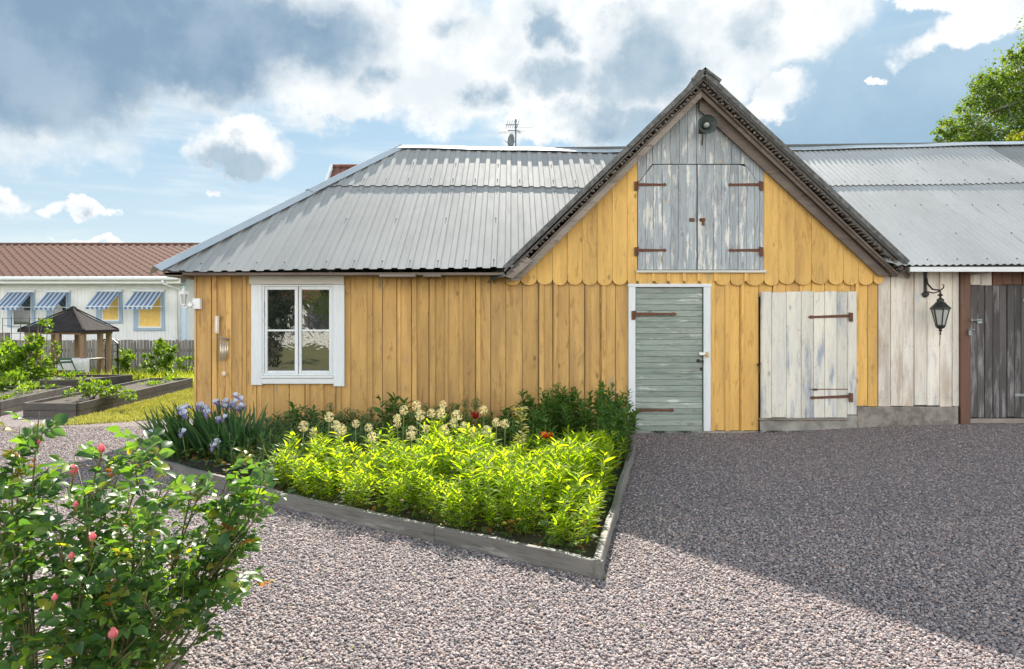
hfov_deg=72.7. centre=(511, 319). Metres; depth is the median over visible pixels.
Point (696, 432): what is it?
moss
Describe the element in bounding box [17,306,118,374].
gazebo
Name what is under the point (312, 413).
peony plant
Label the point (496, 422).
allium
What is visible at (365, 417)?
allium
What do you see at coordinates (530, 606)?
fallen leaves
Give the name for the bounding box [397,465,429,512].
leafy perennial
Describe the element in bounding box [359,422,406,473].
leafy perennial
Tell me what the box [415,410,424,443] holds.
allium
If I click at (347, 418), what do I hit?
perennial
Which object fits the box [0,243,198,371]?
white building
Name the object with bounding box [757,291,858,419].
hatch door
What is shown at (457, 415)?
allium
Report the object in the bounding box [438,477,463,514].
leafy perennial
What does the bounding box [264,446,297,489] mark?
leafy perennial
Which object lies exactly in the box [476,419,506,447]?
shaded perennial
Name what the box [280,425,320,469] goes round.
leafy perennial
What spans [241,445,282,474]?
perennial
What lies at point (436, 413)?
shaded perennial
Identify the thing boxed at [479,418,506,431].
shaded perennial
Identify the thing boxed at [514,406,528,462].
flower
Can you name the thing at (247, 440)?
perennial
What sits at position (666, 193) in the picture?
loft door
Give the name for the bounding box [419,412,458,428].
shaded perennial
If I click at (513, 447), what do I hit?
leafy perennial
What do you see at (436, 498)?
leafy perennial
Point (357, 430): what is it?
perennial
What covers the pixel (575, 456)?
leafy perennial
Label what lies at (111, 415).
lawn grass
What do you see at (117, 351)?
plant stand
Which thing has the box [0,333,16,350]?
plank fence
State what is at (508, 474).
leafy perennial
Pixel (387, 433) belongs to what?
perennial
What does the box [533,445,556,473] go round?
leafy perennial
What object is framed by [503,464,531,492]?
leafy perennial
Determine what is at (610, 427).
shade perennial
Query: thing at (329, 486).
leafy perennial
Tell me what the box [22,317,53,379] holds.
climbing vine
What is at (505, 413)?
peony plant
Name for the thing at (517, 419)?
shade perennial
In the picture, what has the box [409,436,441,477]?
leafy perennial
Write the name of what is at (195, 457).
ground cover
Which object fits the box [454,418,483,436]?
shaded perennial
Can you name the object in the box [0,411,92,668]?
rose bush
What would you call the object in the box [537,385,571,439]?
shade perennial
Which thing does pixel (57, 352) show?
climbing plant
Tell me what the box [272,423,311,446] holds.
perennial
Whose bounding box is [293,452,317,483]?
leafy perennial
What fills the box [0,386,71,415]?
raised bed
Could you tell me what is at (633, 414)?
shade perennial
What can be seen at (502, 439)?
shaded perennial
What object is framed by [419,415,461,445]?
shaded perennial
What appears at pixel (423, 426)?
shaded perennial
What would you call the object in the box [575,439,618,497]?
leafy perennial
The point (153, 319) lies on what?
window
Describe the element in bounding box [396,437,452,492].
leafy perennial
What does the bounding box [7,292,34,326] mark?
window
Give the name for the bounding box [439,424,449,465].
allium
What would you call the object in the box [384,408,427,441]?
shaded perennial
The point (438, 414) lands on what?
allium
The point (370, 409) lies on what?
allium
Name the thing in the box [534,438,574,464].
leafy perennial
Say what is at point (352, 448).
leafy perennial
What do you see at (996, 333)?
door
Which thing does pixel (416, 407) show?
allium
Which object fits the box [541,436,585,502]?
leafy perennial
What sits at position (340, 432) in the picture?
allium
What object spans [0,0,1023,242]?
sky
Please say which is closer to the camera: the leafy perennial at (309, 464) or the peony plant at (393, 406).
the leafy perennial at (309, 464)
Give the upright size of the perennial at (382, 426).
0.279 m
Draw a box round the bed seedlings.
[0,381,59,399]
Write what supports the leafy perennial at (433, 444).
on the bed soil
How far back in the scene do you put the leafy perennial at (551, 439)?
6.14 m
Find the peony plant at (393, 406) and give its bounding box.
[373,391,414,433]
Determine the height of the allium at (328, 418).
0.576 m
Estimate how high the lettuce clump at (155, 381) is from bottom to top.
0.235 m
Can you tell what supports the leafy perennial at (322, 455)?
on the bed soil
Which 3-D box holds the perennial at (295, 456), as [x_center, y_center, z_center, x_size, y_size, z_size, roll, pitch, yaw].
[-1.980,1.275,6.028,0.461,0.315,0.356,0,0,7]
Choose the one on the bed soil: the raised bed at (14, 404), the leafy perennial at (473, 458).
the leafy perennial at (473, 458)
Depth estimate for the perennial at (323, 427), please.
7.73 m
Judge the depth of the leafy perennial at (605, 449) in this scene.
5.97 m
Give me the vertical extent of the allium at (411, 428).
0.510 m
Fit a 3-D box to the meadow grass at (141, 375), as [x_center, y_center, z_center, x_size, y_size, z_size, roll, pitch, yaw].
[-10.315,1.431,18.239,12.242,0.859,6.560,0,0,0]
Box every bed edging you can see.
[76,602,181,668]
[151,438,635,579]
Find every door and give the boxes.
[627,284,711,432]
[634,165,695,269]
[697,165,762,269]
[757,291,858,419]
[968,285,1023,422]
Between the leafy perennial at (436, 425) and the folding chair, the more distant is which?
the folding chair
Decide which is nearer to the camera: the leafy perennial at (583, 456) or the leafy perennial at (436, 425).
the leafy perennial at (583, 456)
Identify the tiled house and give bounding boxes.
[325,164,357,179]
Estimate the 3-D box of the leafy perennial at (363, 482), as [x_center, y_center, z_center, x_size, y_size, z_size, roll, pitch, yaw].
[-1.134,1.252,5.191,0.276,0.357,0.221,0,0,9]
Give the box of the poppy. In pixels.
[540,431,552,452]
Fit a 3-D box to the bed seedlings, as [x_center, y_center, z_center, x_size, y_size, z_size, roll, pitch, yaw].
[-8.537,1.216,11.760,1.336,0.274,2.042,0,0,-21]
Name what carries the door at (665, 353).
in the barn
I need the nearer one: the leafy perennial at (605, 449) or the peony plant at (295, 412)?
the leafy perennial at (605, 449)
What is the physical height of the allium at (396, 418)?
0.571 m
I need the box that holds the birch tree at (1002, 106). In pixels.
[930,15,1023,142]
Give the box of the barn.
[149,67,1023,432]
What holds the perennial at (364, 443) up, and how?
on the bed soil
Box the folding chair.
[59,358,84,374]
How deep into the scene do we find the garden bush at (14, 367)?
13.85 m
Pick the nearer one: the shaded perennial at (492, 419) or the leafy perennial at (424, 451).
the leafy perennial at (424, 451)
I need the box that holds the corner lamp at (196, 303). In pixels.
[179,286,201,308]
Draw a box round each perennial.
[207,430,255,465]
[227,446,254,470]
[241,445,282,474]
[250,417,286,446]
[252,428,290,458]
[259,450,303,485]
[261,411,286,433]
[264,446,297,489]
[269,441,296,460]
[269,441,311,471]
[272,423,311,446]
[275,412,310,442]
[276,420,308,445]
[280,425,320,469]
[285,453,314,493]
[287,447,309,477]
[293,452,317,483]
[294,460,325,496]
[295,420,334,447]
[297,435,321,452]
[307,421,336,443]
[307,434,343,482]
[309,440,350,490]
[313,423,350,472]
[313,459,346,501]
[318,427,360,457]
[327,410,356,434]
[333,438,360,475]
[334,466,365,504]
[340,421,375,445]
[341,450,368,486]
[344,420,380,447]
[345,464,368,490]
[346,410,375,431]
[346,464,379,509]
[348,429,381,460]
[353,441,388,481]
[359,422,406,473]
[359,446,394,491]
[359,448,403,499]
[364,419,404,450]
[370,432,409,482]
[371,467,409,511]
[373,418,388,434]
[378,425,422,450]
[379,436,422,487]
[380,424,412,451]
[381,422,410,446]
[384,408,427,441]
[384,477,409,516]
[385,449,416,499]
[391,410,425,434]
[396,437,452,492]
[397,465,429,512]
[399,451,444,503]
[405,418,433,442]
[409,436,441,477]
[410,471,449,519]
[414,414,453,462]
[419,405,456,431]
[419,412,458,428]
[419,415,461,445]
[421,428,479,492]
[425,476,463,527]
[431,435,464,476]
[435,403,476,430]
[435,482,480,530]
[437,440,464,485]
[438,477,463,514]
[440,416,458,429]
[447,422,487,473]
[449,444,486,496]
[450,437,510,512]
[450,466,498,522]
[453,448,481,490]
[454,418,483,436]
[454,426,497,472]
[455,414,482,426]
[466,428,518,490]
[468,426,507,451]
[474,411,499,428]
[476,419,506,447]
[477,442,529,498]
[478,489,510,531]
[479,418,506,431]
[485,410,514,432]
[485,418,541,451]
[485,443,509,481]
[489,458,536,522]
[495,469,554,529]
[497,438,527,464]
[498,416,541,448]
[499,402,532,441]
[499,443,524,474]
[499,465,539,512]
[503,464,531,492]
[503,493,541,538]
[505,416,557,451]
[512,432,547,463]
[514,447,543,470]
[514,449,562,512]
[517,388,554,428]
[520,447,563,497]
[521,417,559,439]
[527,404,549,441]
[530,451,591,521]
[531,432,557,463]
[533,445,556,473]
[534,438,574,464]
[534,441,588,513]
[534,493,573,547]
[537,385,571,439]
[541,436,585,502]
[549,383,592,432]
[552,440,595,486]
[553,441,596,494]
[553,479,601,533]
[556,386,609,432]
[557,497,600,549]
[558,400,596,446]
[559,425,599,477]
[564,434,621,506]
[569,477,606,521]
[573,435,598,477]
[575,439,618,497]
[575,465,608,510]
[578,426,614,475]
[590,389,631,430]
[592,414,621,452]
[592,437,616,477]
[594,379,625,414]
[594,399,642,453]
[594,404,633,448]
[594,429,628,472]
[604,426,631,462]
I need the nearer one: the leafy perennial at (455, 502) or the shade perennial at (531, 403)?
the leafy perennial at (455, 502)
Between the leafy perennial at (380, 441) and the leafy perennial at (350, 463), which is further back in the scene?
the leafy perennial at (380, 441)
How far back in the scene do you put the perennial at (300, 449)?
6.39 m
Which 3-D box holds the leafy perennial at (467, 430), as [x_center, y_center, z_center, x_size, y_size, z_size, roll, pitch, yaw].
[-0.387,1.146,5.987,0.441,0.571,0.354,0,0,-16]
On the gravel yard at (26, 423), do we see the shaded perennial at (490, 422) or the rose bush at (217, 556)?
the rose bush at (217, 556)
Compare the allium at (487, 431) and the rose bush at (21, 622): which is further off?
the allium at (487, 431)
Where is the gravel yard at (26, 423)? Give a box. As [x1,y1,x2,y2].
[0,397,1023,668]
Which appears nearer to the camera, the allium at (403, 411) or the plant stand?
the allium at (403, 411)
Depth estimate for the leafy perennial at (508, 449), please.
5.65 m
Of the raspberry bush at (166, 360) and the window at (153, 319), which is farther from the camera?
the window at (153, 319)
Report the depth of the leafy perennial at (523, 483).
5.08 m
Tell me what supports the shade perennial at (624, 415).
on the bed soil
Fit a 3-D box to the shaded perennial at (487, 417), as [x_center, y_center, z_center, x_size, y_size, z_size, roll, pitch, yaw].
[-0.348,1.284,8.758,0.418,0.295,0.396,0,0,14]
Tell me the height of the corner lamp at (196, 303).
0.310 m
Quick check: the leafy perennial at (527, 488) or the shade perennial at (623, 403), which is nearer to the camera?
the leafy perennial at (527, 488)
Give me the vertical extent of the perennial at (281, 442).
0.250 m
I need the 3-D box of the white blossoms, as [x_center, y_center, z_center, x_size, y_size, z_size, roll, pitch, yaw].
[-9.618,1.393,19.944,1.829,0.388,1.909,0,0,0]
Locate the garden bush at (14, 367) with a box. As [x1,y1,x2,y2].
[0,333,53,390]
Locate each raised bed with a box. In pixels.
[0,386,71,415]
[15,375,132,391]
[23,378,192,416]
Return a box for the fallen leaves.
[222,562,722,658]
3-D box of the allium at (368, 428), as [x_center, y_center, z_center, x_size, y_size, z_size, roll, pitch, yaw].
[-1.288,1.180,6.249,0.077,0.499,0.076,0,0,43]
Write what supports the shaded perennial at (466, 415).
on the bed soil
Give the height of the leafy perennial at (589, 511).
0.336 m
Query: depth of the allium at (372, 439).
5.85 m
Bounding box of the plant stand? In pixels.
[103,338,118,374]
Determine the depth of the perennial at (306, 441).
7.03 m
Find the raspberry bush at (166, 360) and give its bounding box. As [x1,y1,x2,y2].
[138,338,178,377]
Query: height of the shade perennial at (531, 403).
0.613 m
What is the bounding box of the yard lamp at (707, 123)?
[698,114,716,144]
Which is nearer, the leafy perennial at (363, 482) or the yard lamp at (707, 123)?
the leafy perennial at (363, 482)
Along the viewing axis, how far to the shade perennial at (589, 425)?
7.50 m
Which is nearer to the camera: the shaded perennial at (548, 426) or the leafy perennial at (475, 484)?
the leafy perennial at (475, 484)
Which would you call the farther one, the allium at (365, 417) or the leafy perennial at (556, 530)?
the allium at (365, 417)
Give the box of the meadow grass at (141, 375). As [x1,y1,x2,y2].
[41,365,193,386]
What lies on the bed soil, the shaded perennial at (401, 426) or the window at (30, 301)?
the shaded perennial at (401, 426)
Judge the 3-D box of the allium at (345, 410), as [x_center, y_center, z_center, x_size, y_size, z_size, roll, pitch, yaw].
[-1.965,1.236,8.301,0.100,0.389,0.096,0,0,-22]
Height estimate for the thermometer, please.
0.232 m
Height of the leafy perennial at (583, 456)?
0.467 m
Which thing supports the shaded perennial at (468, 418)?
on the bed soil
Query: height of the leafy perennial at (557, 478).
0.508 m
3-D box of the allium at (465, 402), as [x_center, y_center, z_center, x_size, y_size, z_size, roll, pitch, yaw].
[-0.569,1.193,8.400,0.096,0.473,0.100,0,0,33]
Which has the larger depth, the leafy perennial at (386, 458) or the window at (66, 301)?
the window at (66, 301)
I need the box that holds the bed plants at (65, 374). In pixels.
[43,368,92,379]
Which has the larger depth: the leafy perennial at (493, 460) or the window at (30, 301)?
the window at (30, 301)
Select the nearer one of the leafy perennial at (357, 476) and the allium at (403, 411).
the leafy perennial at (357, 476)
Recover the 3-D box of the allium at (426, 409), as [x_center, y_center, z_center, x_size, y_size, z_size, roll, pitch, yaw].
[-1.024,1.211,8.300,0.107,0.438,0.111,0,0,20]
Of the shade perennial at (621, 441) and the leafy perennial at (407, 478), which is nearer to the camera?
the leafy perennial at (407, 478)
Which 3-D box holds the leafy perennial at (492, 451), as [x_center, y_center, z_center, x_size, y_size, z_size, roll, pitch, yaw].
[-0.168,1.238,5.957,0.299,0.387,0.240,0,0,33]
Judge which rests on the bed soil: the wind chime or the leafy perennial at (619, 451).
the leafy perennial at (619, 451)
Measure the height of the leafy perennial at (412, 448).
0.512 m
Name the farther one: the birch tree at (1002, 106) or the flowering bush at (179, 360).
the birch tree at (1002, 106)
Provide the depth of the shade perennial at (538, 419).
7.42 m
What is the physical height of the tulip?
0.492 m
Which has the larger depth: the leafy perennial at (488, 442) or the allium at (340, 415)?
the allium at (340, 415)
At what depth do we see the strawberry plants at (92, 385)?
11.37 m
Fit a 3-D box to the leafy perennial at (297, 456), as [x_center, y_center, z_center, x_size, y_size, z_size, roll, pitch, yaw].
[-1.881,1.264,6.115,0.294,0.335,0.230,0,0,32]
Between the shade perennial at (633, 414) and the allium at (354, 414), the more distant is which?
the allium at (354, 414)
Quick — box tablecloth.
[55,358,94,372]
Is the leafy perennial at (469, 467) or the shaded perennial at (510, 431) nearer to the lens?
the leafy perennial at (469, 467)
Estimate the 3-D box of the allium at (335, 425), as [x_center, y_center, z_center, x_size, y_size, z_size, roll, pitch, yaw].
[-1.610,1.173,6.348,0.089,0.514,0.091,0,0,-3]
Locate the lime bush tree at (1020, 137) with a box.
[1006,129,1023,140]
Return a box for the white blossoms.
[133,362,193,372]
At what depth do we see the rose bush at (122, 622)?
2.40 m
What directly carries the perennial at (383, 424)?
on the bed soil
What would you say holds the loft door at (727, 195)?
in the barn
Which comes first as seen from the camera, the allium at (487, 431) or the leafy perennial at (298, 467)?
the leafy perennial at (298, 467)
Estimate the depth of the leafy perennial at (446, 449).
6.26 m
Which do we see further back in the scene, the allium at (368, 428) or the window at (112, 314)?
the window at (112, 314)
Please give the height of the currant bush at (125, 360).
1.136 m
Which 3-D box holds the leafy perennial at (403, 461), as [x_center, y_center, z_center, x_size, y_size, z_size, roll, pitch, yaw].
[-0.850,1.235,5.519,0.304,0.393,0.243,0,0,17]
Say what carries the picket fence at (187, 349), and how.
on the ground
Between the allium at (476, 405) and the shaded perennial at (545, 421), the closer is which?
the shaded perennial at (545, 421)
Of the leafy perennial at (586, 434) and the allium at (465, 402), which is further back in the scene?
the allium at (465, 402)
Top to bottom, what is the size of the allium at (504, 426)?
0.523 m
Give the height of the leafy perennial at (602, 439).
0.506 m
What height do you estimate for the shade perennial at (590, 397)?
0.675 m
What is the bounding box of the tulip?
[472,412,478,426]
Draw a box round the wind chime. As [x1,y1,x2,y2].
[218,326,228,375]
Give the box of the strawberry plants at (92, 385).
[61,378,136,401]
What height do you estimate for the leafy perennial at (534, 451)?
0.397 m
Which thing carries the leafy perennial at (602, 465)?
on the bed soil
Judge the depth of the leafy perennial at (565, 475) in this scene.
5.09 m
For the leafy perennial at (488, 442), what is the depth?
5.70 m
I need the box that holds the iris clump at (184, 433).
[132,392,275,461]
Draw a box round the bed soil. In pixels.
[164,430,630,557]
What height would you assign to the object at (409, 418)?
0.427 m
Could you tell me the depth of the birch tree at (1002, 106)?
28.89 m
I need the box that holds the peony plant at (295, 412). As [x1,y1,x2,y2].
[283,401,317,434]
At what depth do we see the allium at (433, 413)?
6.34 m
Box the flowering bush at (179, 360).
[175,356,193,375]
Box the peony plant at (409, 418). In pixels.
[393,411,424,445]
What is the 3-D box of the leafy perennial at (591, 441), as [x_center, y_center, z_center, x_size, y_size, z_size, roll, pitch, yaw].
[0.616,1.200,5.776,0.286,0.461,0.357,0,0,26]
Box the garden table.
[58,358,103,374]
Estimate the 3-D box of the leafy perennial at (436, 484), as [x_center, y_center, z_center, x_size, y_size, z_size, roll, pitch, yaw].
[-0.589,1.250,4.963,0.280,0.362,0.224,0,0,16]
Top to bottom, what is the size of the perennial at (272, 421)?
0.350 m
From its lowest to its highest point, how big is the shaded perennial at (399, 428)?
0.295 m
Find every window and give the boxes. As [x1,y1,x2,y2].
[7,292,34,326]
[46,290,70,319]
[96,292,122,322]
[133,292,164,330]
[249,276,344,385]
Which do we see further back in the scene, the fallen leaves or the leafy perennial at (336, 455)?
the leafy perennial at (336, 455)
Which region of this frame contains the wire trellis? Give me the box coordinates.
[2,316,47,366]
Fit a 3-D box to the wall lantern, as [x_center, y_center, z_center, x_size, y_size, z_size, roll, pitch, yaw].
[5.458,-0.168,8.916,0.230,1.002,0.342,0,0,0]
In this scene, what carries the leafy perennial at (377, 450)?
on the bed soil
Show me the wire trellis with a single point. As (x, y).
(11, 318)
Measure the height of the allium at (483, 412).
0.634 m
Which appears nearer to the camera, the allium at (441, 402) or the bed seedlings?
the allium at (441, 402)
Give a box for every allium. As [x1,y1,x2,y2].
[280,411,294,435]
[298,421,307,453]
[324,412,332,454]
[325,402,335,411]
[331,420,340,446]
[334,424,346,445]
[336,411,345,426]
[344,407,350,424]
[350,409,360,423]
[352,420,359,464]
[361,414,370,428]
[364,423,372,459]
[366,406,375,421]
[367,431,377,457]
[393,414,399,450]
[399,405,408,441]
[406,426,416,441]
[406,432,414,444]
[412,400,420,452]
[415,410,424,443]
[422,403,430,425]
[427,408,435,438]
[436,408,446,448]
[439,401,446,424]
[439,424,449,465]
[441,407,448,423]
[449,419,455,441]
[451,410,461,448]
[461,399,468,421]
[472,397,482,423]
[479,405,486,442]
[482,425,491,465]
[492,418,500,445]
[501,419,509,447]
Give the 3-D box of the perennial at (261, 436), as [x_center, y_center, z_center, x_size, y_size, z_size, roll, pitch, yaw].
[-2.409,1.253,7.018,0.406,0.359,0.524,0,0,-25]
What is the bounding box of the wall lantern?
[922,272,950,345]
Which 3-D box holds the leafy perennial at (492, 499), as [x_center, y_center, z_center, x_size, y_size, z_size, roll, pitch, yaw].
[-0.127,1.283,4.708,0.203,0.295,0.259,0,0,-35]
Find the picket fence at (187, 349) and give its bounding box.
[16,339,193,371]
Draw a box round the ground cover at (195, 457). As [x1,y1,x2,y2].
[160,417,630,554]
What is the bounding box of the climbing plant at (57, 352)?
[44,340,61,374]
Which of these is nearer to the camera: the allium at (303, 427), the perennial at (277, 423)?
the allium at (303, 427)
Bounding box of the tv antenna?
[505,119,522,146]
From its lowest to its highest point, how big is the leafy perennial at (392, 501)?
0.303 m
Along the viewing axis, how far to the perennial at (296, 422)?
7.72 m
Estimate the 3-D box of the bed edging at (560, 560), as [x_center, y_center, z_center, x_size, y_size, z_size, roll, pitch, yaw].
[-1.065,1.437,5.980,4.990,0.146,4.060,0,0,0]
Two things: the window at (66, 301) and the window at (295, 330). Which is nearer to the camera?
the window at (295, 330)
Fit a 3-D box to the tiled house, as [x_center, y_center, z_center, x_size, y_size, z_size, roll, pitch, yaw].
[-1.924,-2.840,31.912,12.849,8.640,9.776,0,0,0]
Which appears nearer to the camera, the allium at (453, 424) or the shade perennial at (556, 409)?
the allium at (453, 424)
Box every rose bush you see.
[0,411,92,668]
[0,425,209,668]
[135,447,295,668]
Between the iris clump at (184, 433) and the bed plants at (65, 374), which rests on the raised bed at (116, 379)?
the bed plants at (65, 374)
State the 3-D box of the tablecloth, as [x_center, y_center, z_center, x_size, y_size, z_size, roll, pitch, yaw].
[-10.213,1.075,16.442,0.796,0.316,0.637,0,0,0]
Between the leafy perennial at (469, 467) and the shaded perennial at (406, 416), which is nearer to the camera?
the leafy perennial at (469, 467)
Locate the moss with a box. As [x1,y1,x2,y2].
[651,430,801,432]
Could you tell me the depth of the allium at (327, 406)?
8.29 m
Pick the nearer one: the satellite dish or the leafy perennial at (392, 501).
the leafy perennial at (392, 501)
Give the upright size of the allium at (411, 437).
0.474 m
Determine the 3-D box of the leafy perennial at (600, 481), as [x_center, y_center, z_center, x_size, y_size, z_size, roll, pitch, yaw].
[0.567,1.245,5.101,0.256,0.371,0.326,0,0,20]
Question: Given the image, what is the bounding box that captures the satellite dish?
[505,133,515,146]
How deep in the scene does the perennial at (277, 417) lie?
8.15 m
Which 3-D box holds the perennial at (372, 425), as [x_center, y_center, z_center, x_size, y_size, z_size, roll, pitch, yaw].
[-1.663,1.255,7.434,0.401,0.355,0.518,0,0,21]
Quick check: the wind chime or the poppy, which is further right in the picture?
the poppy
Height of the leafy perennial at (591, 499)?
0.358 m
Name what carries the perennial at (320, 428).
on the bed soil
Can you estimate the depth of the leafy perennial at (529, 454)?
5.47 m
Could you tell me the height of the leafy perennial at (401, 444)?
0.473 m
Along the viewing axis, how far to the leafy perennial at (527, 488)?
4.71 m
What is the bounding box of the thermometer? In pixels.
[215,316,218,333]
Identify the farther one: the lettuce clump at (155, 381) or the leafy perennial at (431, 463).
the lettuce clump at (155, 381)
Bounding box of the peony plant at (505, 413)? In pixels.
[498,401,530,424]
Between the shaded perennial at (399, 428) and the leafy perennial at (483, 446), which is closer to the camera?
the leafy perennial at (483, 446)
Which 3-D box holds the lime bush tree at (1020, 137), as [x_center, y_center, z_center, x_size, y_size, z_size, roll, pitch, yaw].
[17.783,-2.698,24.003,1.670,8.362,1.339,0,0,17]
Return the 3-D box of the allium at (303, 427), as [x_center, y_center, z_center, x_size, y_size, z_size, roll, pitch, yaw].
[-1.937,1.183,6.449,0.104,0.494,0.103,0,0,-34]
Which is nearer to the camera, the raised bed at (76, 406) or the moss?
the moss
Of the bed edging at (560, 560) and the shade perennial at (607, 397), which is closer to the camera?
the bed edging at (560, 560)
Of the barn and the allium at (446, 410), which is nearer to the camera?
the allium at (446, 410)
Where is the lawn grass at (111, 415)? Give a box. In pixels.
[34,387,193,426]
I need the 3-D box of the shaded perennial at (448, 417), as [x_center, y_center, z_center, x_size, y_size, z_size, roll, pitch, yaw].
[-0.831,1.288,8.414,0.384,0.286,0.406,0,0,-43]
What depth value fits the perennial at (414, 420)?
8.23 m
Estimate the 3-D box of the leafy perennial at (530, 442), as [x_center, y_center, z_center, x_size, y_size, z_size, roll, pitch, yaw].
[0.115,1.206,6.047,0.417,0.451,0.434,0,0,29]
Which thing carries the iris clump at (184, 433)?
on the bed soil
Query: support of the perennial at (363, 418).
on the bed soil
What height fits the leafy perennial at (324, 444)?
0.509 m
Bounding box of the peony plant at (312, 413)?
[304,409,333,433]
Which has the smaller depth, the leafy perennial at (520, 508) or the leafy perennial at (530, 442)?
the leafy perennial at (520, 508)
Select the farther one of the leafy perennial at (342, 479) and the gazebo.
the gazebo
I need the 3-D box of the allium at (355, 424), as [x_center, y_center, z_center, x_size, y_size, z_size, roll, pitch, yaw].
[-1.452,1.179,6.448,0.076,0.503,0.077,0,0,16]
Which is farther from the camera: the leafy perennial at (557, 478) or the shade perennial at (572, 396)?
the shade perennial at (572, 396)
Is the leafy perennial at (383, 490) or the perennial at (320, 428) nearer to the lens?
the leafy perennial at (383, 490)
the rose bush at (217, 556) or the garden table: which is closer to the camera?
the rose bush at (217, 556)
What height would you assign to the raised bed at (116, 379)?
0.297 m
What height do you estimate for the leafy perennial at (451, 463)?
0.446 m
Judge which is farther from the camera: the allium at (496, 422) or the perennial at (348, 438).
the perennial at (348, 438)
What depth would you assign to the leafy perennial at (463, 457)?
5.70 m
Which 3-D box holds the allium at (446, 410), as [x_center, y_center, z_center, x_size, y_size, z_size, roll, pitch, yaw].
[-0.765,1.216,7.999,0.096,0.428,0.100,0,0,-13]
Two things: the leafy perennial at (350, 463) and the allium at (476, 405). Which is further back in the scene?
the allium at (476, 405)
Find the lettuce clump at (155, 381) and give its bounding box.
[138,375,175,385]
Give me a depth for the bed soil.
5.06 m
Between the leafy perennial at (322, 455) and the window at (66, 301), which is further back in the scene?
the window at (66, 301)
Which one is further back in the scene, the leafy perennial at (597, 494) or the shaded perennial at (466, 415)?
the shaded perennial at (466, 415)
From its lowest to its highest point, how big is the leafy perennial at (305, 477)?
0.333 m
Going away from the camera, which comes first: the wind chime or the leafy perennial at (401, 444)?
the leafy perennial at (401, 444)
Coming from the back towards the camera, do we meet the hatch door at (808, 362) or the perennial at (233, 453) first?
the hatch door at (808, 362)
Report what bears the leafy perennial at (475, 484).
on the bed soil
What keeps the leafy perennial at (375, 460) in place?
on the bed soil
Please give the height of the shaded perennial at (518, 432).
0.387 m
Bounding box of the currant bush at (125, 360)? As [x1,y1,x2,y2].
[112,348,135,374]
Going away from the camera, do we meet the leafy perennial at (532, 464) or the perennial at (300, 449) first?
the leafy perennial at (532, 464)
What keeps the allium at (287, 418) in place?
on the bed soil
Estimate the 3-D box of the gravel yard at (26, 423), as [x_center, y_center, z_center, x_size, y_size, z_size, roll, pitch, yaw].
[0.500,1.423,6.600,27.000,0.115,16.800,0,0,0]

